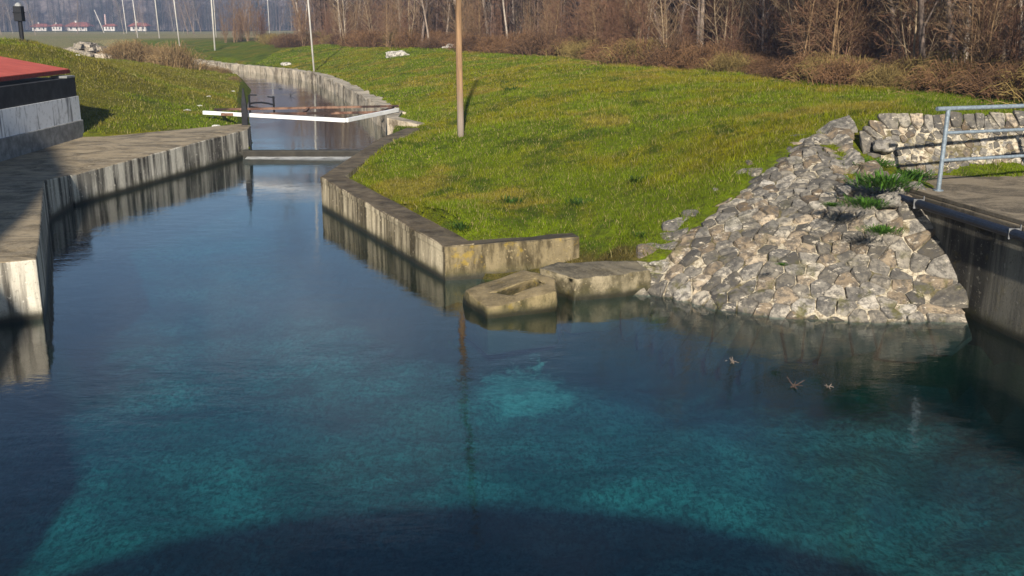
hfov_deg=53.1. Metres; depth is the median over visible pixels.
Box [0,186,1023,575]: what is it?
lake bed
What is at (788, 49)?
sapling
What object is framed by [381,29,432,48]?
bramble
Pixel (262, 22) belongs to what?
sapling
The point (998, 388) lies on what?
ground
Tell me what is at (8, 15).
bare tree
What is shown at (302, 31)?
sapling
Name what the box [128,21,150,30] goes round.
house
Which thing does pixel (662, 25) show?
sapling
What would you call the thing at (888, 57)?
bramble
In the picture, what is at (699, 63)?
bramble
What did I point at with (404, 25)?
sapling
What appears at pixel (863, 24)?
sapling
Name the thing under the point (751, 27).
sapling
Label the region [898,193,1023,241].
pipe
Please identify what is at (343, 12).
bare tree
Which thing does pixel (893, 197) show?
boulder
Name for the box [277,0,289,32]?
bare tree
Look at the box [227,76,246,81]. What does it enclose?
shrub
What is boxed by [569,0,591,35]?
sapling
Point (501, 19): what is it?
sapling
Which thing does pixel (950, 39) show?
bare tree
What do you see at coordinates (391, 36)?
bramble
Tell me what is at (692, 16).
sapling
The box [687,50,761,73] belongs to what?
bramble
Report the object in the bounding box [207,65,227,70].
shrub
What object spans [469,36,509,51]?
bramble
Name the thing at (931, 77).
bramble
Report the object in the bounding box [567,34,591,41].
bramble
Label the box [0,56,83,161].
service building
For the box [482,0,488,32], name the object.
bare tree
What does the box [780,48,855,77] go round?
bramble
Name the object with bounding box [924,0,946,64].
sapling
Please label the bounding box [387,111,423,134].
wing wall
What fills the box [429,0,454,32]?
sapling
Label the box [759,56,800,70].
bramble
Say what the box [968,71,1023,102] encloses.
bramble
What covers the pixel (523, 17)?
bare tree
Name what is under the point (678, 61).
bramble
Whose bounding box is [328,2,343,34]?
sapling
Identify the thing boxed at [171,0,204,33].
bare tree
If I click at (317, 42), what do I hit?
bramble
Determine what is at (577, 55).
bramble
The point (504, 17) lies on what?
bare tree
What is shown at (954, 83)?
bramble
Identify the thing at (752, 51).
bramble
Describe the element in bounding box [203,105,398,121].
gate frame
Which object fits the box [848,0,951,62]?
sapling
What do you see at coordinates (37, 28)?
house
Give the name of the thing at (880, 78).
bramble
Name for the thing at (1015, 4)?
sapling
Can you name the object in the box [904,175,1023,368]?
quay wall
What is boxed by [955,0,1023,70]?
sapling
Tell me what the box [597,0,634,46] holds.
sapling
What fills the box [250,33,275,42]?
bramble
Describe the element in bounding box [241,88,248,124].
sluice post
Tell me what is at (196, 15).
bare tree
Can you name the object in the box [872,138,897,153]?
boulder
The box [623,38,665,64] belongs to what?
bramble
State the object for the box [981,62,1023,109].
bramble
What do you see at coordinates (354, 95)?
canal wall
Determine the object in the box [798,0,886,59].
sapling
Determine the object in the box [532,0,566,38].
sapling
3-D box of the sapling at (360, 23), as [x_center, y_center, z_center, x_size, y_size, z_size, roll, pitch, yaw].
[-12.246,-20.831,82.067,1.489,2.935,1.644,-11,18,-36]
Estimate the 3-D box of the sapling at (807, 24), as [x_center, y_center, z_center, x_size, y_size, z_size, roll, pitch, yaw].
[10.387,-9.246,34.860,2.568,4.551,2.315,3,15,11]
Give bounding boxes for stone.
[280,62,290,65]
[386,50,409,57]
[649,261,669,267]
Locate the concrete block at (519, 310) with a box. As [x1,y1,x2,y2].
[458,270,561,354]
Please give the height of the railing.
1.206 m
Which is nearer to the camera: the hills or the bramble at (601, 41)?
the bramble at (601, 41)
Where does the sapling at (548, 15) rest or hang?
on the ground at (998, 388)
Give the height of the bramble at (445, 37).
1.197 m
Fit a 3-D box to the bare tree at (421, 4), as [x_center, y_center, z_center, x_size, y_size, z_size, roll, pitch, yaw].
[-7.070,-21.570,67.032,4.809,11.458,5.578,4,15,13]
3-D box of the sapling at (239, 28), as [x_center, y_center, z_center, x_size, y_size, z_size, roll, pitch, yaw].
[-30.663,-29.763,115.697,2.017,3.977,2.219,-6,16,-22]
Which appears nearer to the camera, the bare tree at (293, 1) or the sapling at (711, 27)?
the sapling at (711, 27)
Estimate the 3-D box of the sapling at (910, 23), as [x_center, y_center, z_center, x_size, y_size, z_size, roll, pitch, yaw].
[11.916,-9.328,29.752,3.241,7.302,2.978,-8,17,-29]
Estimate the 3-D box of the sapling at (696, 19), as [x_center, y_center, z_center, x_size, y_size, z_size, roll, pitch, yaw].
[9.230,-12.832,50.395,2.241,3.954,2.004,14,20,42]
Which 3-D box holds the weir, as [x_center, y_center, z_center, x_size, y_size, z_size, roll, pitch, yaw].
[-5.600,-2.576,29.487,4.600,2.810,0.350,0,15,0]
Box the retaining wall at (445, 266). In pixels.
[320,128,578,308]
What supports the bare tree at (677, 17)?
on the ground at (998, 388)
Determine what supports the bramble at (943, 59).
on the ground at (998, 388)
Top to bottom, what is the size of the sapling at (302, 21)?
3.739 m
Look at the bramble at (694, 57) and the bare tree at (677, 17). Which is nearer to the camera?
the bramble at (694, 57)
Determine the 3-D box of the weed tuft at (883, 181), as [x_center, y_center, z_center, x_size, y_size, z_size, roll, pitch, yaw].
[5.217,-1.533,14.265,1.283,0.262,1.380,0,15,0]
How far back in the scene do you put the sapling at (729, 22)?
45.36 m
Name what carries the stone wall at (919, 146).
on the ground at (998, 388)
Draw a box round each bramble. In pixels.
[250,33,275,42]
[257,33,282,44]
[269,32,303,46]
[270,35,308,47]
[305,38,325,45]
[306,36,324,45]
[309,29,331,36]
[318,34,334,44]
[319,33,344,43]
[334,29,365,42]
[337,34,357,47]
[343,28,388,47]
[354,31,390,44]
[375,27,414,45]
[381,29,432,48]
[396,27,436,45]
[414,37,450,48]
[418,29,445,43]
[433,30,464,41]
[433,32,499,51]
[439,32,481,49]
[464,34,504,52]
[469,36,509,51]
[477,40,511,53]
[482,28,539,53]
[501,35,534,54]
[506,27,565,55]
[528,40,593,57]
[535,38,579,56]
[538,37,582,55]
[556,39,604,59]
[561,42,590,59]
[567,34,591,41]
[568,40,600,57]
[575,45,609,60]
[577,34,628,59]
[580,38,659,65]
[583,36,669,66]
[585,39,637,62]
[593,39,652,64]
[619,48,660,65]
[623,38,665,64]
[628,46,692,68]
[632,32,718,68]
[636,42,701,66]
[651,42,735,69]
[666,47,717,68]
[682,57,722,69]
[686,45,749,65]
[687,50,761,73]
[706,35,784,53]
[721,44,768,56]
[724,60,791,78]
[727,56,782,74]
[728,54,772,72]
[732,52,770,64]
[738,50,774,58]
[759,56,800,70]
[768,48,839,81]
[779,54,887,86]
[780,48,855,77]
[782,50,868,82]
[813,66,870,85]
[815,54,886,79]
[847,63,911,89]
[863,53,953,88]
[865,51,934,84]
[873,49,1003,93]
[875,62,928,89]
[892,55,996,93]
[893,54,1015,88]
[894,67,939,91]
[901,58,1023,100]
[905,59,996,92]
[910,58,1000,90]
[924,63,997,93]
[925,69,990,93]
[944,58,1023,98]
[955,56,1023,104]
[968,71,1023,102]
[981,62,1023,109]
[989,76,1023,108]
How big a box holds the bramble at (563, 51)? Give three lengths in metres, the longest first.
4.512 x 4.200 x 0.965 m
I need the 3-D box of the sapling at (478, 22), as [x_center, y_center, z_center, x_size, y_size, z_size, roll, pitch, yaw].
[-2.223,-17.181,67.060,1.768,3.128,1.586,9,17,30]
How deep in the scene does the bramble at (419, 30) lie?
72.10 m
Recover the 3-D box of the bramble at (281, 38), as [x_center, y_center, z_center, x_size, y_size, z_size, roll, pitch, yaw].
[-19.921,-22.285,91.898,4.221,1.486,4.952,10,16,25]
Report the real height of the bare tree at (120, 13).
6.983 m
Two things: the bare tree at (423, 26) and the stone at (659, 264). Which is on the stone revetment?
the stone at (659, 264)
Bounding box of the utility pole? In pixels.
[455,0,463,136]
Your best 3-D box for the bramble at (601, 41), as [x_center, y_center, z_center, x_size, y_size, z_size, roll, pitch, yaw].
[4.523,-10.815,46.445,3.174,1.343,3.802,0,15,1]
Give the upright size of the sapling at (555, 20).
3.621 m
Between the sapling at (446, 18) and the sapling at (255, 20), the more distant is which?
the sapling at (255, 20)
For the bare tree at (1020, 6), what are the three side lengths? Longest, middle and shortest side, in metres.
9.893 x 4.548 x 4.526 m
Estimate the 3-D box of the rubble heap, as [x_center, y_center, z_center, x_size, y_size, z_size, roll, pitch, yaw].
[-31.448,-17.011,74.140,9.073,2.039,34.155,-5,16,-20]
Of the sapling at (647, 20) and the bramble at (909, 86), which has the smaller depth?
the bramble at (909, 86)
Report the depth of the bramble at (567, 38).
50.93 m
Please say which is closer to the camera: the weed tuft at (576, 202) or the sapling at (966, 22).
the weed tuft at (576, 202)
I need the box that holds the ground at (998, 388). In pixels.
[0,30,1023,425]
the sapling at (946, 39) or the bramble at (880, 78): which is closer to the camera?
the bramble at (880, 78)
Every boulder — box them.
[836,184,856,195]
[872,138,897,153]
[876,191,901,207]
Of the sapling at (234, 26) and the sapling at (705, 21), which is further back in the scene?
the sapling at (234, 26)
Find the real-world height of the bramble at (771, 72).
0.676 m
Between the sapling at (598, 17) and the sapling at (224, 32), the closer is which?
the sapling at (598, 17)
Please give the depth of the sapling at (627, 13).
46.30 m
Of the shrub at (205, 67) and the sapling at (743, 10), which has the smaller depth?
the sapling at (743, 10)
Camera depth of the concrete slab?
14.44 m
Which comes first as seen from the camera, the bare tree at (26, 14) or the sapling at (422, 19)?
the sapling at (422, 19)
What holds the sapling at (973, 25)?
on the ground at (998, 388)
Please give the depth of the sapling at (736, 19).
46.83 m
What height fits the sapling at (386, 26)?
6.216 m
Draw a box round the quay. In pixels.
[0,124,251,230]
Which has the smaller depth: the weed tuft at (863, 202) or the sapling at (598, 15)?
the weed tuft at (863, 202)
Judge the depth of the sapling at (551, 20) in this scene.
57.86 m
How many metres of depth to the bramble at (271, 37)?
95.87 m
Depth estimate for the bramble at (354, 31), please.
78.21 m
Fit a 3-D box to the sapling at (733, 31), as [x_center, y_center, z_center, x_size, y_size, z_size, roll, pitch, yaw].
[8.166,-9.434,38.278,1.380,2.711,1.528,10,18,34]
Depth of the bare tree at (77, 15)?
214.96 m
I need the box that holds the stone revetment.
[620,115,971,384]
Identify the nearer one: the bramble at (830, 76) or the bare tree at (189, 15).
the bramble at (830, 76)
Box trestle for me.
[248,94,274,105]
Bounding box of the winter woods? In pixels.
[294,0,1023,62]
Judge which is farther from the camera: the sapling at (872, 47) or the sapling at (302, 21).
the sapling at (302, 21)
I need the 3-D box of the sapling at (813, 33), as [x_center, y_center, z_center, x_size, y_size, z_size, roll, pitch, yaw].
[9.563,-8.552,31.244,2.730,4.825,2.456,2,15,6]
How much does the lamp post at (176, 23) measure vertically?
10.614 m
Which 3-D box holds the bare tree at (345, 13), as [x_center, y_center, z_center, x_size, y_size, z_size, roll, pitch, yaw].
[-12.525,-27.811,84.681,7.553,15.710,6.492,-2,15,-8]
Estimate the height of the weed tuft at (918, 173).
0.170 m
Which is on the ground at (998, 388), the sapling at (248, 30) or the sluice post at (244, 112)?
the sapling at (248, 30)
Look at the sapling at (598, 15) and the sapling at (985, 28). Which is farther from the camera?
the sapling at (598, 15)
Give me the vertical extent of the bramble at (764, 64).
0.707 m
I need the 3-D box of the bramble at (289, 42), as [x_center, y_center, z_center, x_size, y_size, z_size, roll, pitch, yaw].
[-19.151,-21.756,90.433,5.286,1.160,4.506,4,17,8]
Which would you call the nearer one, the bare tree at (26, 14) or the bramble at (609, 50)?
the bramble at (609, 50)
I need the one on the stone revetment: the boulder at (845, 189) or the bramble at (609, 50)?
the boulder at (845, 189)
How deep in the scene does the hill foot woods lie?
381.76 m
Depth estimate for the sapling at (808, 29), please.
31.05 m
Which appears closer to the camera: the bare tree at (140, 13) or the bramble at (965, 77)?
the bramble at (965, 77)
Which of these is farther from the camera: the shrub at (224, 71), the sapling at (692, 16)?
the shrub at (224, 71)
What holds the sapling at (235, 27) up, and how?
on the ground at (998, 388)
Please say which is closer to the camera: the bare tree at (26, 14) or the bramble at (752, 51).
the bramble at (752, 51)
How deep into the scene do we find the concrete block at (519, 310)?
13.74 m
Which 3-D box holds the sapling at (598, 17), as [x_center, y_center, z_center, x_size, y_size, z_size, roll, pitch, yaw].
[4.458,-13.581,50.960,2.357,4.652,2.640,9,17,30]
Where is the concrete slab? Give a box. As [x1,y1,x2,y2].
[539,261,650,333]
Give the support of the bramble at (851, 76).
on the ground at (998, 388)
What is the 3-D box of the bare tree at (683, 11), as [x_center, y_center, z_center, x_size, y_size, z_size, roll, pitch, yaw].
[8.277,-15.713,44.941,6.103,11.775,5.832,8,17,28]
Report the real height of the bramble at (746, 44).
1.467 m
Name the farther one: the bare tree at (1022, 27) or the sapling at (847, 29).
the sapling at (847, 29)
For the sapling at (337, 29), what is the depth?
79.98 m
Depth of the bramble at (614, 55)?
42.22 m
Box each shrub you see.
[91,39,147,62]
[94,45,140,59]
[96,39,160,61]
[124,42,157,62]
[133,40,217,69]
[138,46,198,63]
[144,42,174,51]
[197,62,211,69]
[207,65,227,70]
[215,68,234,73]
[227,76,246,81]
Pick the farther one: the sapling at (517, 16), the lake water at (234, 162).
the sapling at (517, 16)
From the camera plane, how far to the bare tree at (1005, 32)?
27.38 m
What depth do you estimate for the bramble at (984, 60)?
24.93 m
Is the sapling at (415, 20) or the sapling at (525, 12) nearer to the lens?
the sapling at (525, 12)
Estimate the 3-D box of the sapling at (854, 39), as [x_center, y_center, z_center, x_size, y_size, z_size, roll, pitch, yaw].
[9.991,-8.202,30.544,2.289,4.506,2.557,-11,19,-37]
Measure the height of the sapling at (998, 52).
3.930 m
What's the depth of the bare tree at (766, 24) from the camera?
45.94 m
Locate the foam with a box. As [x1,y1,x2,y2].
[245,157,350,159]
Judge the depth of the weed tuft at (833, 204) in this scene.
14.27 m
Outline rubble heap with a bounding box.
[63,42,116,59]
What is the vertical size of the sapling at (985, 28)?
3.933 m
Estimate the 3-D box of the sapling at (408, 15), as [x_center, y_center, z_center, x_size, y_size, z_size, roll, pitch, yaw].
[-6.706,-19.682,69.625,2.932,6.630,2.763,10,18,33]
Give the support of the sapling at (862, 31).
on the ground at (998, 388)
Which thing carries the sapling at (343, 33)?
on the ground at (998, 388)
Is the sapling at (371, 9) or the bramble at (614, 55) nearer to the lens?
the bramble at (614, 55)
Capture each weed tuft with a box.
[442,219,473,230]
[444,342,463,350]
[495,194,526,204]
[500,86,523,90]
[563,197,593,206]
[622,174,646,183]
[632,230,647,237]
[822,201,841,207]
[835,193,897,209]
[842,167,934,191]
[852,155,901,168]
[856,223,909,236]
[891,168,935,180]
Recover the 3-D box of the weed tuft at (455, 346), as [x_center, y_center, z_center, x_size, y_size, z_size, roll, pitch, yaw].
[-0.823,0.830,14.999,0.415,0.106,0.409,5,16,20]
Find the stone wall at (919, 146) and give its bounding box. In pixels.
[859,110,1023,174]
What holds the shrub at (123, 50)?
on the ground at (998, 388)
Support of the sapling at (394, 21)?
on the ground at (998, 388)
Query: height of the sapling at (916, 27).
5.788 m
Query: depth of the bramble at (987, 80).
20.69 m
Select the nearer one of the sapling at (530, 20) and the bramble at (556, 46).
the bramble at (556, 46)
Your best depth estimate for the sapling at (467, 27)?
63.29 m
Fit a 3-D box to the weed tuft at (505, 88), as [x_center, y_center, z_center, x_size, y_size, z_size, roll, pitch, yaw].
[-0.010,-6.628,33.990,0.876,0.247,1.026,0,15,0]
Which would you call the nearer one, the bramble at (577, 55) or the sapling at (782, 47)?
the sapling at (782, 47)
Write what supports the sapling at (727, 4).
on the ground at (998, 388)
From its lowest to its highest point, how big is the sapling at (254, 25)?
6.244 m
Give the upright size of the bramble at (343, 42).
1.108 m
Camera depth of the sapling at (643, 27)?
43.11 m
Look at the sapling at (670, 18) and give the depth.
53.05 m
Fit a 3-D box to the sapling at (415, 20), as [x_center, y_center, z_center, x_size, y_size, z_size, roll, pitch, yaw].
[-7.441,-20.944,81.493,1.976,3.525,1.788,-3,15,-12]
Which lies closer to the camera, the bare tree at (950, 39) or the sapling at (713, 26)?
the bare tree at (950, 39)
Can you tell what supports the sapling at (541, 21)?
on the ground at (998, 388)
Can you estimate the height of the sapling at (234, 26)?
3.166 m
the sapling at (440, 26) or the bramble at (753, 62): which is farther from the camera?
the sapling at (440, 26)
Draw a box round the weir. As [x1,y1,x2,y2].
[242,150,360,172]
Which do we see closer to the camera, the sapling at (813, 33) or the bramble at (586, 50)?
the sapling at (813, 33)
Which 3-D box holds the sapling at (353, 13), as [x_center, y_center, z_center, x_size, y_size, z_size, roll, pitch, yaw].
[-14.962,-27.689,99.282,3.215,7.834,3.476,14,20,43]
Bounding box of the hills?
[0,0,313,30]
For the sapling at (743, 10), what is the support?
on the ground at (998, 388)
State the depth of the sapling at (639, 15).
46.48 m
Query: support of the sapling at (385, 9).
on the ground at (998, 388)
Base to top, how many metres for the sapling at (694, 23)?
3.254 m
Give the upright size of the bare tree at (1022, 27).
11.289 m
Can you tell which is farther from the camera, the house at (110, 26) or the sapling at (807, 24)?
the house at (110, 26)
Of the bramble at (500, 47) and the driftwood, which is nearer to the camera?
the driftwood
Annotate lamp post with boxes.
[122,0,126,32]
[132,0,137,37]
[154,0,159,37]
[173,0,179,45]
[211,0,215,50]
[213,0,216,37]
[307,0,314,71]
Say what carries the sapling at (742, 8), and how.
on the ground at (998, 388)
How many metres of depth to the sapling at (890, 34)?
40.76 m
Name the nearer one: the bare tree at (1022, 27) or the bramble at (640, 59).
the bare tree at (1022, 27)
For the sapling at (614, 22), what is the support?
on the ground at (998, 388)
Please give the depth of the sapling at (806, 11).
40.76 m
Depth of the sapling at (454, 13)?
68.88 m
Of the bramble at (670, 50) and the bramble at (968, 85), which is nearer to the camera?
the bramble at (968, 85)
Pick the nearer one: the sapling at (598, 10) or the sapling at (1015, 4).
the sapling at (1015, 4)
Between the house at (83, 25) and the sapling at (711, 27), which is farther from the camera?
the house at (83, 25)
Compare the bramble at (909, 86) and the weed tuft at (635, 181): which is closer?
the weed tuft at (635, 181)
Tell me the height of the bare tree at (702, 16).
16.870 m
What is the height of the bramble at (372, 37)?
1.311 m
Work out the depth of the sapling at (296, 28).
92.17 m
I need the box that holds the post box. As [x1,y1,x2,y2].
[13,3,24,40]
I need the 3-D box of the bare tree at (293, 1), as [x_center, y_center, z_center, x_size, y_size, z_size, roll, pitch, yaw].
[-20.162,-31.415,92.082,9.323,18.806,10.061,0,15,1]
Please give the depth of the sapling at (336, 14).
92.12 m
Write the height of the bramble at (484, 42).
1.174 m
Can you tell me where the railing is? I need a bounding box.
[933,104,1023,190]
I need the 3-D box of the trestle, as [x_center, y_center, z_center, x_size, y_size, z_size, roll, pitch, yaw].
[-10.676,-7.722,43.781,1.469,1.046,0.252,10,18,33]
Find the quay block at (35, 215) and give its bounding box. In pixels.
[0,175,75,360]
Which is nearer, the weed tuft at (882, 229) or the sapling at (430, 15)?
the weed tuft at (882, 229)
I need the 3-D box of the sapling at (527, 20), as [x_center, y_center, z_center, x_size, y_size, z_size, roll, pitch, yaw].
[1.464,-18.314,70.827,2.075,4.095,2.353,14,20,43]
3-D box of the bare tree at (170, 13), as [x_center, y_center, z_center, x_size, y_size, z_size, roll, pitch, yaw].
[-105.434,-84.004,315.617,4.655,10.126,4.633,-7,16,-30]
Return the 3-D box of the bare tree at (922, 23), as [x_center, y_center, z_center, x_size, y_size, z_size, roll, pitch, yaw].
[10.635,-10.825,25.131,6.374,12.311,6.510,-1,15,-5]
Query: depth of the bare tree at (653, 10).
46.56 m
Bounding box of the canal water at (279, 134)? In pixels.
[222,69,387,149]
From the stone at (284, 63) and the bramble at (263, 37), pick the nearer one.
the stone at (284, 63)
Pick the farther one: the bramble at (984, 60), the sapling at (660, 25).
the sapling at (660, 25)
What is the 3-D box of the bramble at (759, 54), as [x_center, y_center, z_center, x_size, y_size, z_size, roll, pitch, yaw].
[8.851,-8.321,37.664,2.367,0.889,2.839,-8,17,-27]
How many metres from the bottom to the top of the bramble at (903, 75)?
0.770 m
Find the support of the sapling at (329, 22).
on the ground at (998, 388)
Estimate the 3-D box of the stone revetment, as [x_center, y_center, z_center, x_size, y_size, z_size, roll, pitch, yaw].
[3.829,-0.782,15.268,4.597,3.101,5.152,0,15,0]
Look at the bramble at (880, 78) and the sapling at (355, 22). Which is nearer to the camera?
the bramble at (880, 78)
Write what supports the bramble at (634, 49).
on the ground at (998, 388)
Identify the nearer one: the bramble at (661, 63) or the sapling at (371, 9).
the bramble at (661, 63)
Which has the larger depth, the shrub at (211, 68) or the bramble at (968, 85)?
the shrub at (211, 68)
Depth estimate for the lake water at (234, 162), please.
27.13 m
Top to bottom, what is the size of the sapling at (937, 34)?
6.812 m
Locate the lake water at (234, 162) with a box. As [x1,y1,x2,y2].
[68,158,345,214]
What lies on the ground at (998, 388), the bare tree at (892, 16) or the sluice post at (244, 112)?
the bare tree at (892, 16)
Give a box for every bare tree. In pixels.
[0,0,13,32]
[19,0,35,34]
[63,0,82,33]
[113,1,124,32]
[131,0,144,23]
[166,1,174,29]
[168,0,191,33]
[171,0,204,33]
[190,1,204,31]
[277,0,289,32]
[292,0,304,29]
[331,0,359,32]
[345,0,353,31]
[393,0,433,42]
[416,0,428,40]
[446,0,452,31]
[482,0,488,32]
[502,0,507,34]
[515,1,550,35]
[643,0,671,40]
[657,0,705,46]
[670,0,716,40]
[671,0,687,41]
[699,0,704,45]
[764,1,769,51]
[868,0,909,60]
[877,2,893,57]
[917,0,938,61]
[943,0,955,61]
[963,0,971,59]
[1001,0,1008,60]
[1017,0,1023,59]
[1019,0,1022,32]
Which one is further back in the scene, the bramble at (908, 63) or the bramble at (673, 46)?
the bramble at (673, 46)
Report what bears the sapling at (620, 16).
on the ground at (998, 388)
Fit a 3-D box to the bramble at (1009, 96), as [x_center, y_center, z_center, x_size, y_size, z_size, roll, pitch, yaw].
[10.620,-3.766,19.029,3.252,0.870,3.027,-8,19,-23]
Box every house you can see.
[30,22,52,30]
[51,23,64,30]
[64,21,94,30]
[103,14,117,30]
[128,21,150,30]
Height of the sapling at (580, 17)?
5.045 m
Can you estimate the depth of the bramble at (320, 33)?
96.12 m
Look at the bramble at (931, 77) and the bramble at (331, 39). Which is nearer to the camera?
the bramble at (931, 77)
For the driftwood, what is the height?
0.091 m
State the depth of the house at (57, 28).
389.79 m
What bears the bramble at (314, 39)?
on the ground at (998, 388)
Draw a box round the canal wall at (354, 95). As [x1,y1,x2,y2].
[146,50,405,132]
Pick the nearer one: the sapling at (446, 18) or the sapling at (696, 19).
the sapling at (696, 19)
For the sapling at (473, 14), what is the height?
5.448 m
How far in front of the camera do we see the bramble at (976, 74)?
21.43 m
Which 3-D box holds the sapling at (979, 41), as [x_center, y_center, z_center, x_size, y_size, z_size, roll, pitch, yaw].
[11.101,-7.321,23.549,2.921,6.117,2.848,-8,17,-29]
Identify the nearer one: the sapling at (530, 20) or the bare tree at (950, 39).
the bare tree at (950, 39)
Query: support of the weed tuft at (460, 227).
on the ground at (998, 388)
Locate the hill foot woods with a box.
[0,0,316,31]
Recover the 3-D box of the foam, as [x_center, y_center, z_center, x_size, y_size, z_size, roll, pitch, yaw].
[-5.650,-3.580,28.527,3.700,0.031,0.968,0,15,0]
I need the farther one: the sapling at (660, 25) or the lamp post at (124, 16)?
the lamp post at (124, 16)
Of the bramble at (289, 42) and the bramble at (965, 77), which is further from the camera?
the bramble at (289, 42)
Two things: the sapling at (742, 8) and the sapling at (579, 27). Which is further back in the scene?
the sapling at (579, 27)
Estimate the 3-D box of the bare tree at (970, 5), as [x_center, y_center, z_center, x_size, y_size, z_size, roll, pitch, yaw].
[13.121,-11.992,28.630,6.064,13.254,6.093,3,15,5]
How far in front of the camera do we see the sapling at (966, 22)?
28.75 m
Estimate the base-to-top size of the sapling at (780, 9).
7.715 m
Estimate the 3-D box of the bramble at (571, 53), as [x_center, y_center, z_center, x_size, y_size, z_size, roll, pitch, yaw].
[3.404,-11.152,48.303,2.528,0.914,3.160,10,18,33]
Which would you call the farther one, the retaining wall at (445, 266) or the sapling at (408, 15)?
the sapling at (408, 15)
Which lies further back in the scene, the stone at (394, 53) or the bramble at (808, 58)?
the stone at (394, 53)
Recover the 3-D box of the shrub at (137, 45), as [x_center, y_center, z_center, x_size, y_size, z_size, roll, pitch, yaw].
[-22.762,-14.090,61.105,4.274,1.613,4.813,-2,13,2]
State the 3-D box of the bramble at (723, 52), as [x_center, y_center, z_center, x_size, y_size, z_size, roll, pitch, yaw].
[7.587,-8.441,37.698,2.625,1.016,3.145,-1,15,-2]
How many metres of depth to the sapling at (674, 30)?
43.78 m
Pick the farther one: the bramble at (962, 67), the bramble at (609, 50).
the bramble at (609, 50)
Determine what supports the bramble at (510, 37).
on the ground at (998, 388)
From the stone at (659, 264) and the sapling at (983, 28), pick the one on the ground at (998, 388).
the sapling at (983, 28)
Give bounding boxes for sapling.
[213,0,232,42]
[220,0,247,41]
[226,0,251,40]
[230,15,238,38]
[234,0,260,40]
[236,8,250,39]
[242,0,267,40]
[253,3,267,35]
[255,11,270,40]
[286,0,316,46]
[287,0,311,39]
[294,6,310,35]
[307,13,316,34]
[310,0,335,33]
[313,2,336,37]
[322,2,334,34]
[325,0,351,32]
[327,12,343,43]
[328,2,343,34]
[329,0,359,41]
[342,9,356,32]
[344,0,363,25]
[346,0,367,33]
[355,0,381,35]
[355,12,369,32]
[360,0,382,30]
[360,13,377,29]
[373,0,409,46]
[376,0,400,31]
[383,6,404,33]
[390,2,416,36]
[392,0,427,33]
[407,4,426,31]
[411,1,435,34]
[420,0,437,28]
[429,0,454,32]
[435,0,451,33]
[435,0,477,31]
[441,0,470,34]
[445,0,482,36]
[462,0,490,33]
[463,0,491,36]
[467,3,491,36]
[486,0,517,38]
[504,1,531,34]
[515,0,541,31]
[516,0,540,34]
[519,0,536,32]
[530,4,552,34]
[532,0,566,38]
[538,0,559,31]
[539,0,564,34]
[539,0,575,31]
[540,0,573,39]
[541,1,564,32]
[558,0,596,40]
[563,0,578,37]
[568,1,594,36]
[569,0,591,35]
[571,0,623,40]
[576,0,610,41]
[580,0,615,42]
[584,1,614,34]
[591,0,631,52]
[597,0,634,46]
[602,1,641,36]
[604,0,652,41]
[609,0,650,43]
[615,0,674,38]
[619,0,670,44]
[623,0,659,40]
[630,1,659,41]
[643,0,686,50]
[646,3,672,41]
[649,0,685,47]
[654,0,687,35]
[673,2,697,45]
[674,1,711,40]
[677,0,707,41]
[679,0,754,47]
[682,0,719,44]
[682,0,723,43]
[689,0,748,47]
[697,0,761,44]
[704,0,760,45]
[704,1,725,44]
[707,1,753,44]
[714,1,748,54]
[717,0,762,40]
[718,0,760,46]
[747,0,800,58]
[756,10,780,56]
[764,0,809,58]
[767,0,830,49]
[771,0,866,57]
[773,0,822,58]
[774,0,861,64]
[778,0,843,55]
[778,0,859,59]
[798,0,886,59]
[805,0,892,62]
[811,0,879,56]
[815,0,885,52]
[821,0,881,62]
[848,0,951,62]
[851,0,945,62]
[856,0,894,59]
[870,0,935,61]
[871,0,956,59]
[875,0,943,61]
[893,2,942,58]
[917,1,1021,57]
[918,11,945,59]
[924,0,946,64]
[926,0,1021,58]
[932,0,1019,67]
[939,3,975,58]
[940,2,1022,60]
[945,0,1020,62]
[946,0,1018,59]
[947,0,1022,64]
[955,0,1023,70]
[1010,11,1022,59]
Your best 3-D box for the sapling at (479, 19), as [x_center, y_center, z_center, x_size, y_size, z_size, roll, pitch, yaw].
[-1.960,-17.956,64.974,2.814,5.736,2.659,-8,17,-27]
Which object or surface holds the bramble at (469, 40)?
on the ground at (998, 388)
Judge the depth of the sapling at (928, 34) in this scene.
34.27 m
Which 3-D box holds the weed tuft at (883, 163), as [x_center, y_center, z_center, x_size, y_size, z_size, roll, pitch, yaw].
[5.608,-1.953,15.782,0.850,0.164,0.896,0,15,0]
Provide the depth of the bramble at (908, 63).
26.52 m
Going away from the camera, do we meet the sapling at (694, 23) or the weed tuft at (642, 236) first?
the weed tuft at (642, 236)
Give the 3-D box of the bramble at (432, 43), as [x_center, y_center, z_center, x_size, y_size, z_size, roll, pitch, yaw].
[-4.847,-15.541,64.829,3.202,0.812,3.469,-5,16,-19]
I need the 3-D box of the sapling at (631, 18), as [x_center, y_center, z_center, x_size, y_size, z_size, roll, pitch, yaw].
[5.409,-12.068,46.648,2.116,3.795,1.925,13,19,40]
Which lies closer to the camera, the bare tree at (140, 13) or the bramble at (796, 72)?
the bramble at (796, 72)
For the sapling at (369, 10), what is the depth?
75.94 m
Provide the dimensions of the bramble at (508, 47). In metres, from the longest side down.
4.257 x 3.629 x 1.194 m
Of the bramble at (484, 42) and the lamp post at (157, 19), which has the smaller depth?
the bramble at (484, 42)
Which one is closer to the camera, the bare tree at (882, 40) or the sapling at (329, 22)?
the bare tree at (882, 40)
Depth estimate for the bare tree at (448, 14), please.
70.16 m
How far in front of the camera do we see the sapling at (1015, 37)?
28.50 m
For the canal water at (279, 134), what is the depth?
36.24 m

